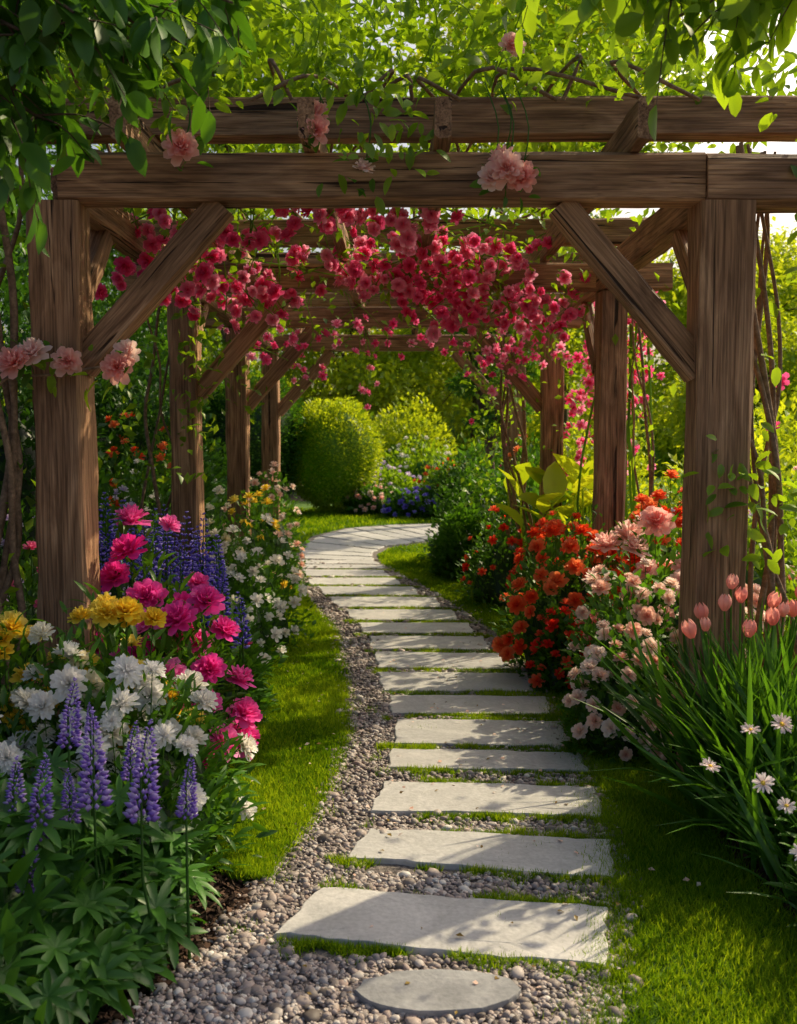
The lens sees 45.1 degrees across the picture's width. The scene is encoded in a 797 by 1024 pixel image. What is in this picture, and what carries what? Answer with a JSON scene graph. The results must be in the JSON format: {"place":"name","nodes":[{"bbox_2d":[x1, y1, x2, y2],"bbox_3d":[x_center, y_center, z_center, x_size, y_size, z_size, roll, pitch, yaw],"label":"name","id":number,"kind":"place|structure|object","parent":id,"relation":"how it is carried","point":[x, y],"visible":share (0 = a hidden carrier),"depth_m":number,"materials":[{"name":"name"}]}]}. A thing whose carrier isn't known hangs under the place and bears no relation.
{"place":"outdoors","nodes":[
{"label":"outdoors","id":0,"kind":"place"},
{"bbox_2d":[250,501,441,563],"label":"lawn","id":1,"kind":"structure","parent":0,"point":[299,504],"depth_m":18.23,"materials":[{"name":"green plant"}]},
{"bbox_2d":[105,0,393,338],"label":"garden tree","id":2,"kind":"object","parent":1,"relation":"on","point":[226,149],"visible":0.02,"depth_m":15.97,"materials":[{"name":"green plant"}]},
{"bbox_2d":[202,363,312,511],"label":"shrub","id":3,"kind":"object","parent":1,"relation":"on","point":[288,432],"visible":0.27,"depth_m":18.86,"materials":[{"name":"green plant"}]},
{"bbox_2d":[289,396,386,513],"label":"boxwood topiary","id":4,"kind":"object","parent":1,"relation":"on","point":[337,462],"visible":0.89,"depth_m":19.36,"materials":[{"name":"green plant"}]},
{"bbox_2d":[339,482,396,516],"bbox_3d":[-0.473,-0.081,19.670,1.440,1.114,1.478,0,4,0],"label":"pink flower bed","id":5,"kind":"object","parent":1,"relation":"on","point":[370,501],"visible":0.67,"depth_m":19.28,"materials":[{"name":"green plant"}]},
{"bbox_2d":[369,460,421,500],"bbox_3d":[-0.217,-0.335,21.538,1.822,1.659,1.390,0,4,0],"label":"lilac flower bed","id":6,"kind":"object","parent":1,"relation":"on","point":[398,476],"visible":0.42,"depth_m":21.30,"materials":[{"name":"green plant"}]},
{"bbox_2d":[381,485,443,519],"bbox_3d":[0.332,-0.020,18.850,1.464,1.036,1.428,0,4,0],"label":"blue flower bed","id":7,"kind":"object","parent":1,"relation":"on","point":[400,505],"visible":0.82,"depth_m":18.46,"materials":[{"name":"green plant"}]},
{"bbox_2d":[378,433,459,486],"bbox_3d":[0.594,-0.556,22.980,2.672,2.694,1.418,0,4,0],"label":"white flower bed","id":8,"kind":"object","parent":1,"relation":"on","point":[415,468],"visible":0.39,"depth_m":22.81,"materials":[{"name":"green plant"}]},
{"bbox_2d":[410,457,457,497],"bbox_3d":[0.941,-0.199,19.594,1.942,1.857,1.485,0,4,0],"label":"orange flower bed","id":9,"kind":"object","parent":1,"relation":"on","point":[424,481],"visible":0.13,"depth_m":19.47,"materials":[{"name":"green plant"}]},
{"bbox_2d":[379,0,702,292],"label":"garden tree","id":10,"kind":"object","parent":1,"relation":"on","point":[545,146],"visible":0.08,"depth_m":17.36,"materials":[{"name":"green plant"}]},
{"bbox_2d":[112,524,643,1023],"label":"gravel path","id":11,"kind":"structure","parent":0,"point":[394,869],"depth_m":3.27,"materials":[{"name":"grey gravel"}]},
{"bbox_2d":[298,554,373,559],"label":"stepping stone","id":12,"kind":"object","parent":11,"relation":"on","point":[322,557],"visible":0.78,"depth_m":12.19,"materials":[{"name":"grey stone"}]},
{"bbox_2d":[299,549,372,556],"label":"stepping stone","id":13,"kind":"object","parent":11,"relation":"on","point":[325,552],"visible":0.81,"depth_m":12.63,"materials":[{"name":"grey stone"}]},
{"bbox_2d":[301,542,377,553],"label":"stepping stone","id":14,"kind":"object","parent":11,"relation":"on","point":[320,546],"visible":0.84,"depth_m":13.22,"materials":[{"name":"grey stone"}]},
{"bbox_2d":[301,560,379,564],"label":"stepping stone","id":15,"kind":"object","parent":11,"relation":"on","point":[368,562],"visible":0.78,"depth_m":11.73,"materials":[{"name":"grey stone"}]},
{"bbox_2d":[302,564,384,568],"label":"stepping stone","id":16,"kind":"object","parent":11,"relation":"on","point":[344,566],"visible":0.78,"depth_m":11.31,"materials":[{"name":"grey stone"}]},
{"bbox_2d":[302,569,389,576],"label":"stepping stone","id":17,"kind":"object","parent":11,"relation":"on","point":[328,572],"visible":0.74,"depth_m":10.79,"materials":[{"name":"grey stone"}]},
{"bbox_2d":[310,536,383,549],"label":"stepping stone","id":18,"kind":"object","parent":11,"relation":"on","point":[318,539],"visible":0.95,"depth_m":13.87,"materials":[{"name":"grey stone"}]},
{"bbox_2d":[308,577,399,585],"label":"stepping stone","id":19,"kind":"object","parent":11,"relation":"on","point":[355,581],"visible":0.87,"depth_m":10.11,"materials":[{"name":"grey stone"}]},
{"bbox_2d":[320,532,398,546],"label":"stepping stone","id":20,"kind":"object","parent":11,"relation":"on","point":[337,535],"visible":0.93,"depth_m":14.47,"materials":[{"name":"grey stone"}]},
{"bbox_2d":[317,586,418,595],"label":"stepping stone","id":21,"kind":"object","parent":11,"relation":"on","point":[372,590],"visible":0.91,"depth_m":9.49,"materials":[{"name":"grey stone"}]},
{"bbox_2d":[336,528,411,544],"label":"stepping stone","id":22,"kind":"object","parent":11,"relation":"on","point":[352,531],"visible":0.89,"depth_m":14.90,"materials":[{"name":"grey stone"}]},
{"bbox_2d":[330,597,439,608],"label":"stepping stone","id":23,"kind":"object","parent":11,"relation":"on","point":[372,602],"visible":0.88,"depth_m":8.83,"materials":[{"name":"grey stone"}]},
{"bbox_2d":[353,527,423,542],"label":"stepping stone","id":24,"kind":"object","parent":11,"relation":"on","point":[390,534],"visible":0.85,"depth_m":15.22,"materials":[{"name":"grey stone"}]},
{"bbox_2d":[370,526,431,540],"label":"stepping stone","id":25,"kind":"object","parent":11,"relation":"on","point":[406,533],"visible":0.79,"depth_m":15.54,"materials":[{"name":"grey stone"}]},
{"bbox_2d":[346,609,458,620],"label":"stepping stone","id":26,"kind":"object","parent":11,"relation":"on","point":[395,614],"visible":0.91,"depth_m":8.17,"materials":[{"name":"grey stone"}]},
{"bbox_2d":[384,524,433,536],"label":"stepping stone","id":27,"kind":"object","parent":11,"relation":"on","point":[409,529],"visible":0.63,"depth_m":16.06,"materials":[{"name":"grey stone"}]},
{"bbox_2d":[358,622,473,633],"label":"stepping stone","id":28,"kind":"object","parent":11,"relation":"on","point":[412,628],"visible":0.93,"depth_m":7.60,"materials":[{"name":"grey stone"}]},
{"bbox_2d":[401,524,437,533],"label":"stepping stone","id":29,"kind":"object","parent":11,"relation":"on","point":[424,527],"visible":0.26,"depth_m":16.64,"materials":[{"name":"grey stone"}]},
{"bbox_2d":[369,635,488,650],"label":"stepping stone","id":30,"kind":"object","parent":11,"relation":"on","point":[386,643],"visible":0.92,"depth_m":7.03,"materials":[{"name":"grey stone"}]},
{"bbox_2d":[218,568,641,1023],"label":"grass tufts","id":31,"kind":"object","parent":11,"relation":"on","point":[302,945],"visible":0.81,"depth_m":3.72,"materials":[{"name":"green plant"}]},
{"bbox_2d":[354,969,520,1019],"bbox_3d":[0.105,1.297,2.577,0.449,0.036,0.199,0,4,0],"label":"stepping stone","id":32,"kind":"object","parent":11,"relation":"on","point":[432,992],"visible":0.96,"depth_m":2.56,"materials":[{"name":"stone"}]},
{"bbox_2d":[273,887,609,965],"bbox_3d":[0.144,1.273,2.945,1.010,0.038,0.362,1,4,7],"label":"stepping stone","id":33,"kind":"object","parent":11,"relation":"on","point":[542,930],"visible":0.91,"depth_m":2.92,"materials":[{"name":"grey stone"}]},
{"bbox_2d":[374,651,509,669],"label":"stepping stone","id":34,"kind":"object","parent":11,"relation":"on","point":[461,661],"visible":0.81,"depth_m":6.46,"materials":[{"name":"grey stone"}]},
{"bbox_2d":[376,672,530,693],"bbox_3d":[0.342,1.055,5.907,0.970,0.033,0.478,0,5,0],"label":"stepping stone","id":35,"kind":"object","parent":11,"relation":"on","point":[414,681],"visible":0.87,"depth_m":5.89,"materials":[{"name":"grey stone"}]},
{"bbox_2d":[389,695,549,715],"bbox_3d":[0.397,1.093,5.392,0.909,0.034,0.404,0,4,0],"label":"stepping stone","id":36,"kind":"object","parent":11,"relation":"on","point":[402,705],"visible":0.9,"depth_m":5.38,"materials":[{"name":"grey stone"}]},
{"bbox_2d":[347,828,613,877],"bbox_3d":[0.300,1.234,3.465,0.943,0.033,0.318,1,4,8],"label":"stepping stone","id":37,"kind":"object","parent":11,"relation":"on","point":[452,850],"visible":0.94,"depth_m":3.45,"materials":[{"name":"grey stone"}]},
{"bbox_2d":[394,719,570,747],"bbox_3d":[0.421,1.131,4.875,0.891,0.033,0.446,0,4,0],"label":"stepping stone","id":38,"kind":"object","parent":11,"relation":"on","point":[450,732],"visible":0.83,"depth_m":4.86,"materials":[{"name":"grey stone"}]},
{"bbox_2d":[370,781,601,817],"bbox_3d":[0.367,1.197,3.976,0.939,0.033,0.347,0,4,4],"label":"stepping stone","id":39,"kind":"object","parent":11,"relation":"on","point":[449,797],"visible":0.92,"depth_m":3.96,"materials":[{"name":"grey stone"}]},
{"bbox_2d":[388,748,588,772],"bbox_3d":[0.406,1.162,4.457,0.918,0.033,0.283,0,4,2],"label":"stepping stone","id":40,"kind":"object","parent":11,"relation":"on","point":[544,761],"visible":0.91,"depth_m":4.44,"materials":[{"name":"grey stone"}]},
{"bbox_2d":[0,0,796,434],"label":"sky","id":41,"kind":"structure","parent":0,"point":[782,219],"materials":[{"name":"white"}]},
{"bbox_2d":[90,477,794,1023],"bbox_3d":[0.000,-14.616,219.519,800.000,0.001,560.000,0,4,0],"label":"ground","id":42,"kind":"structure","parent":0,"point":[294,495],"depth_m":3.19,"materials":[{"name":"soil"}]},
{"bbox_2d":[0,7,72,311],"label":"garden tree","id":43,"kind":"object","parent":42,"relation":"on","point":[50,156],"visible":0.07,"depth_m":8.46,"materials":[{"name":"green plant"}]},
{"bbox_2d":[1,541,105,728],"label":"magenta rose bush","id":44,"kind":"object","parent":42,"relation":"on","point":[31,547],"visible":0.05,"depth_m":4.60,"materials":[{"name":"green plant"}]},
{"bbox_2d":[0,230,116,578],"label":"garden shrub","id":45,"kind":"object","parent":42,"relation":"on","point":[26,429],"visible":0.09,"depth_m":6.71,"materials":[{"name":"green plant"}]},
{"bbox_2d":[1,601,135,770],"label":"cream peony bush","id":46,"kind":"object","parent":42,"relation":"on","point":[39,630],"visible":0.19,"depth_m":3.40,"materials":[{"name":"white plant"}]},
{"bbox_2d":[0,2,139,320],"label":"garden tree","id":47,"kind":"object","parent":42,"relation":"on","point":[9,212],"visible":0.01,"depth_m":12.14,"materials":[{"name":"green plant"}]},
{"bbox_2d":[0,466,157,641],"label":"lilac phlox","id":48,"kind":"object","parent":42,"relation":"on","point":[112,491],"visible":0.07,"depth_m":6.15,"materials":[{"name":"green plant"}]},
{"bbox_2d":[0,254,170,483],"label":"garden shrub","id":49,"kind":"object","parent":42,"relation":"on","point":[102,382],"visible":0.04,"depth_m":9.55,"materials":[{"name":"green plant"}]},
{"bbox_2d":[0,581,211,779],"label":"yellow peony bush","id":50,"kind":"object","parent":42,"relation":"on","point":[106,609],"visible":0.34,"depth_m":3.55,"materials":[{"name":"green plant"}]},
{"bbox_2d":[0,677,221,1023],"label":"lupine plant","id":51,"kind":"object","parent":42,"relation":"on","point":[78,940],"visible":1,"depth_m":2.63,"materials":[{"name":"green plant"}]},
{"bbox_2d":[20,266,216,457],"bbox_3d":[-4.386,-0.327,14.480,3.584,6.738,3.403,0,4,0],"label":"garden shrub","id":52,"kind":"object","parent":42,"relation":"on","point":[162,324],"visible":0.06,"depth_m":14.07,"materials":[{"name":"green plant"}]},
{"bbox_2d":[18,268,222,468],"bbox_3d":[-5.438,-0.883,18.873,4.673,8.150,3.731,3,5,34],"label":"garden shrub","id":53,"kind":"object","parent":42,"relation":"on","point":[141,327],"visible":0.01,"depth_m":18.48,"materials":[{"name":"green plant"}]},
{"bbox_2d":[99,451,171,581],"bbox_3d":[-2.000,0.705,7.257,1.051,2.336,1.053,0,4,0],"label":"white phlox","id":54,"kind":"object","parent":42,"relation":"on","point":[138,480],"visible":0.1,"depth_m":7.15,"materials":[{"name":"green plant"}]},
{"bbox_2d":[0,0,273,256],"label":"overhanging tree","id":55,"kind":"object","parent":42,"relation":"on","point":[117,37],"visible":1,"depth_m":2.75,"materials":[{"name":"green plant"}]},
{"bbox_2d":[0,634,276,899],"bbox_3d":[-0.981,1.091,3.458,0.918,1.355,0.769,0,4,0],"label":"white peony bush","id":56,"kind":"object","parent":42,"relation":"on","point":[42,703],"visible":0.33,"depth_m":3.35,"materials":[{"name":"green plant"}]},
{"bbox_2d":[22,591,263,900],"bbox_3d":[-1.288,1.020,4.482,1.440,1.076,3.888,0,4,0],"label":"bedding foliage","id":57,"kind":"object","parent":42,"relation":"on","point":[203,846],"visible":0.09,"depth_m":3.17,"materials":[{"name":"green plant"}]},
{"bbox_2d":[98,412,213,551],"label":"red rose bush","id":58,"kind":"object","parent":42,"relation":"on","point":[124,459],"visible":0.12,"depth_m":8.22,"materials":[{"name":"green plant"}]},
{"bbox_2d":[25,208,287,388],"bbox_3d":[-6.541,-4.879,26.817,7.669,9.006,7.674,0,4,0],"label":"garden tree","id":59,"kind":"object","parent":42,"relation":"on","point":[217,335],"visible":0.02,"depth_m":24.95,"materials":[{"name":"green plant"}]},
{"bbox_2d":[96,338,226,556],"bbox_3d":[-2.497,0.289,9.686,1.672,4.060,2.243,0,4,0],"label":"garden shrub","id":60,"kind":"object","parent":42,"relation":"on","point":[208,487],"visible":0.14,"depth_m":9.40,"materials":[{"name":"green plant"}]},
{"bbox_2d":[94,503,266,791],"bbox_3d":[-1.040,0.927,4.308,1.087,1.918,0.778,4,6,41],"label":"magenta peony bush","id":61,"kind":"object","parent":42,"relation":"on","point":[182,607],"visible":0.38,"depth_m":4.16,"materials":[{"name":"pink plant"}]},
{"bbox_2d":[98,492,279,723],"bbox_3d":[-1.187,0.734,5.236,1.116,1.694,1.064,0,4,0],"label":"blue delphinium","id":62,"kind":"object","parent":42,"relation":"on","point":[185,571],"visible":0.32,"depth_m":5.12,"materials":[{"name":"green plant"}]},
{"bbox_2d":[170,437,252,548],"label":"garden shrub","id":63,"kind":"object","parent":42,"relation":"on","point":[222,474],"visible":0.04,"depth_m":12.21,"materials":[{"name":"green plant"}]},
{"bbox_2d":[177,611,268,721],"bbox_3d":[-0.944,0.994,5.079,0.542,1.052,0.605,0,4,0],"label":"pink phlox","id":64,"kind":"object","parent":42,"relation":"on","point":[249,660],"visible":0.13,"depth_m":5.01,"materials":[{"name":"green plant"}]},
{"bbox_2d":[204,485,255,575],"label":"cream rose bush","id":65,"kind":"object","parent":42,"relation":"on","point":[218,489],"visible":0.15,"depth_m":7.23,"materials":[{"name":"green plant"}]},
{"bbox_2d":[222,484,294,618],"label":"yellow rose bush","id":66,"kind":"object","parent":42,"relation":"on","point":[255,499],"visible":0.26,"depth_m":7.88,"materials":[{"name":"green plant"}]},
{"bbox_2d":[208,513,316,674],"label":"white rose bush","id":67,"kind":"object","parent":42,"relation":"on","point":[249,583],"visible":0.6,"depth_m":6.61,"materials":[{"name":"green plant"}]},
{"bbox_2d":[221,461,310,589],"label":"pale rose bush","id":68,"kind":"object","parent":42,"relation":"on","point":[283,532],"visible":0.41,"depth_m":9.50,"materials":[{"name":"green plant"}]},
{"bbox_2d":[209,544,354,884],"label":"lawn grass","id":69,"kind":"structure","parent":42,"relation":"on","point":[299,696],"depth_m":4.66,"materials":[{"name":"green plant"}]},
{"bbox_2d":[252,249,447,426],"bbox_3d":[-1.176,-4.828,31.047,7.260,8.307,6.651,3,5,37],"label":"garden tree","id":70,"kind":"object","parent":42,"relation":"on","point":[392,369],"visible":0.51,"depth_m":29.65,"materials":[{"name":"green plant"}]},
{"bbox_2d":[3,329,796,476],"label":"distant tree line","id":71,"kind":"object","parent":42,"relation":"on","point":[662,454],"visible":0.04,"depth_m":40.98,"materials":[{"name":"green plant"}]},
{"bbox_2d":[21,95,796,772],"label":"pergola","id":72,"kind":"object","parent":42,"relation":"on","point":[701,221],"visible":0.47,"depth_m":4.03,"materials":[{"name":"brown wood"}]},
{"bbox_2d":[0,0,540,392],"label":"pink rose spray","id":73,"kind":"object","parent":72,"relation":"attached to","point":[501,168],"visible":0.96,"depth_m":3.82,"materials":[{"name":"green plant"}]},
{"bbox_2d":[95,149,637,438],"bbox_3d":[-0.079,-1.323,6.784,3.695,1.590,4.668,0,4,0],"label":"hanging rose cluster","id":74,"kind":"object","parent":72,"relation":"attached to","point":[406,245],"visible":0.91,"depth_m":5.95,"materials":[{"name":"red plant"}]},
{"bbox_2d":[0,0,796,690],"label":"climbing vine","id":75,"kind":"object","parent":72,"relation":"attached to","point":[280,80],"visible":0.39,"depth_m":4.29,"materials":[{"name":"green plant"}]},
{"bbox_2d":[370,389,457,482],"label":"garden shrub","id":76,"kind":"object","parent":42,"relation":"on","point":[400,425],"visible":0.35,"depth_m":25.14,"materials":[{"name":"green plant"}]},
{"bbox_2d":[80,801,796,1023],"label":"mulch chips","id":77,"kind":"object","parent":42,"relation":"on","point":[228,896],"visible":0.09,"depth_m":3.05,"materials":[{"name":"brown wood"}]},
{"bbox_2d":[413,439,534,517],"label":"garden shrub","id":78,"kind":"object","parent":42,"relation":"on","point":[437,479],"visible":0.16,"depth_m":18.75,"materials":[{"name":"green plant"}]},
{"bbox_2d":[394,247,584,456],"bbox_3d":[2.828,-5.101,32.472,7.062,8.632,7.591,0,4,0],"label":"garden tree","id":79,"kind":"object","parent":42,"relation":"on","point":[439,359],"visible":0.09,"depth_m":31.66,"materials":[{"name":"green plant"}]},
{"bbox_2d":[444,328,539,502],"bbox_3d":[1.470,-1.450,15.791,1.736,3.798,1.792,3,5,32],"label":"garden tree","id":80,"kind":"object","parent":42,"relation":"on","point":[490,415],"visible":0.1,"depth_m":15.59,"materials":[{"name":"green plant"}]},
{"bbox_2d":[416,438,591,580],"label":"garden shrub","id":81,"kind":"object","parent":42,"relation":"on","point":[457,524],"visible":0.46,"depth_m":10.68,"materials":[{"name":"green plant"}]},
{"bbox_2d":[484,427,539,549],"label":"shrub","id":82,"kind":"object","parent":42,"relation":"on","point":[530,480],"visible":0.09,"depth_m":10.14,"materials":[{"name":"green plant"}]},
{"bbox_2d":[453,501,591,693],"bbox_3d":[1.104,0.777,7.505,0.993,1.598,3.935,0,4,-5],"label":"crimson rose bush","id":83,"kind":"object","parent":42,"relation":"on","point":[492,576],"visible":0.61,"depth_m":7.40,"materials":[{"name":"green plant"}]},
{"bbox_2d":[494,453,627,579],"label":"canna plant","id":84,"kind":"object","parent":42,"relation":"on","point":[556,484],"visible":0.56,"depth_m":8.20,"materials":[{"name":"green plant"}]},
{"bbox_2d":[489,467,682,679],"bbox_3d":[1.361,0.804,6.178,1.571,2.189,0.976,0,4,0],"label":"scarlet rose bush","id":85,"kind":"object","parent":42,"relation":"on","point":[555,581],"visible":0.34,"depth_m":5.99,"materials":[{"name":"red plant"}]},
{"bbox_2d":[528,419,662,545],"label":"garden shrub","id":86,"kind":"object","parent":42,"relation":"on","point":[638,460],"visible":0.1,"depth_m":12.91,"materials":[{"name":"green plant"}]},
{"bbox_2d":[574,506,680,682],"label":"pink peony bush","id":87,"kind":"object","parent":42,"relation":"on","point":[656,523],"visible":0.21,"depth_m":5.27,"materials":[{"name":"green plant"}]},
{"bbox_2d":[505,0,796,142],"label":"overhanging tree","id":88,"kind":"object","parent":42,"relation":"on","point":[745,20],"visible":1,"depth_m":2.65,"materials":[{"name":"green plant"}]},
{"bbox_2d":[523,280,796,566],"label":"climbing rose","id":89,"kind":"object","parent":42,"relation":"on","point":[574,399],"visible":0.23,"depth_m":7.51,"materials":[{"name":"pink plant"}]},
{"bbox_2d":[556,558,765,765],"bbox_3d":[1.325,0.979,4.823,1.150,1.495,1.095,0,4,0],"label":"peach rose bush","id":90,"kind":"object","parent":42,"relation":"on","point":[595,729],"visible":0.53,"depth_m":4.60,"materials":[{"name":"pink plant"}]},
{"bbox_2d":[567,574,796,906],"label":"tulip clump","id":91,"kind":"object","parent":42,"relation":"on","point":[753,694],"visible":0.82,"depth_m":3.64,"materials":[{"name":"green plant"}]},
{"bbox_2d":[639,432,796,551],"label":"garden shrub","id":92,"kind":"object","parent":42,"relation":"on","point":[785,462],"visible":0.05,"depth_m":9.45,"materials":[{"name":"green plant"}]},
{"bbox_2d":[657,298,796,451],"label":"garden tree","id":93,"kind":"object","parent":42,"relation":"on","point":[677,401],"visible":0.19,"depth_m":17.01,"materials":[{"name":"bright green leaf"},{"name":"bark"}]},
{"bbox_2d":[663,389,796,546],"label":"garden shrub","id":94,"kind":"object","parent":42,"relation":"on","point":[785,433],"visible":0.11,"depth_m":11.65,"materials":[{"name":"green leaves"}]},
{"bbox_2d":[675,466,796,642],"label":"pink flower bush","id":95,"kind":"object","parent":42,"relation":"on","point":[757,578],"visible":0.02,"depth_m":6.50,"materials":[{"name":"green plant"}]},
{"bbox_2d":[699,712,796,926],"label":"daisy plant","id":96,"kind":"object","parent":42,"relation":"on","point":[784,809],"visible":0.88,"depth_m":3.03,"materials":[{"name":"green plant"}]},
{"bbox_2d":[746,472,796,630],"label":"garden shrub","id":97,"kind":"object","parent":42,"relation":"on","point":[789,532],"visible":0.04,"depth_m":7.11,"materials":[{"name":"green plant"}]},
{"bbox_2d":[377,544,796,1023],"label":"lawn turf","id":98,"kind":"structure","parent":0,"point":[653,996],"depth_m":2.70,"materials":[{"name":"plant"}]},
{"bbox_2d":[636,476,681,504],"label":"side lawn","id":99,"kind":"structure","parent":0,"point":[659,479],"depth_m":33.89,"materials":[{"name":"green plant"}]},
{"bbox_2d":[496,216,634,456],"bbox_3d":[6.306,-6.104,37.122,6.361,9.942,6.823,2,5,21],"label":"garden tree","id":100,"kind":"object","parent":99,"relation":"on","point":[578,368],"visible":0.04,"depth_m":35.19,"materials":[{"name":"green plant"}]},
{"bbox_2d":[627,216,796,450],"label":"garden tree","id":101,"kind":"object","parent":99,"relation":"on","point":[788,295],"visible":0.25,"depth_m":23.02,"materials":[{"name":"green leaves"},{"name":"bark"}]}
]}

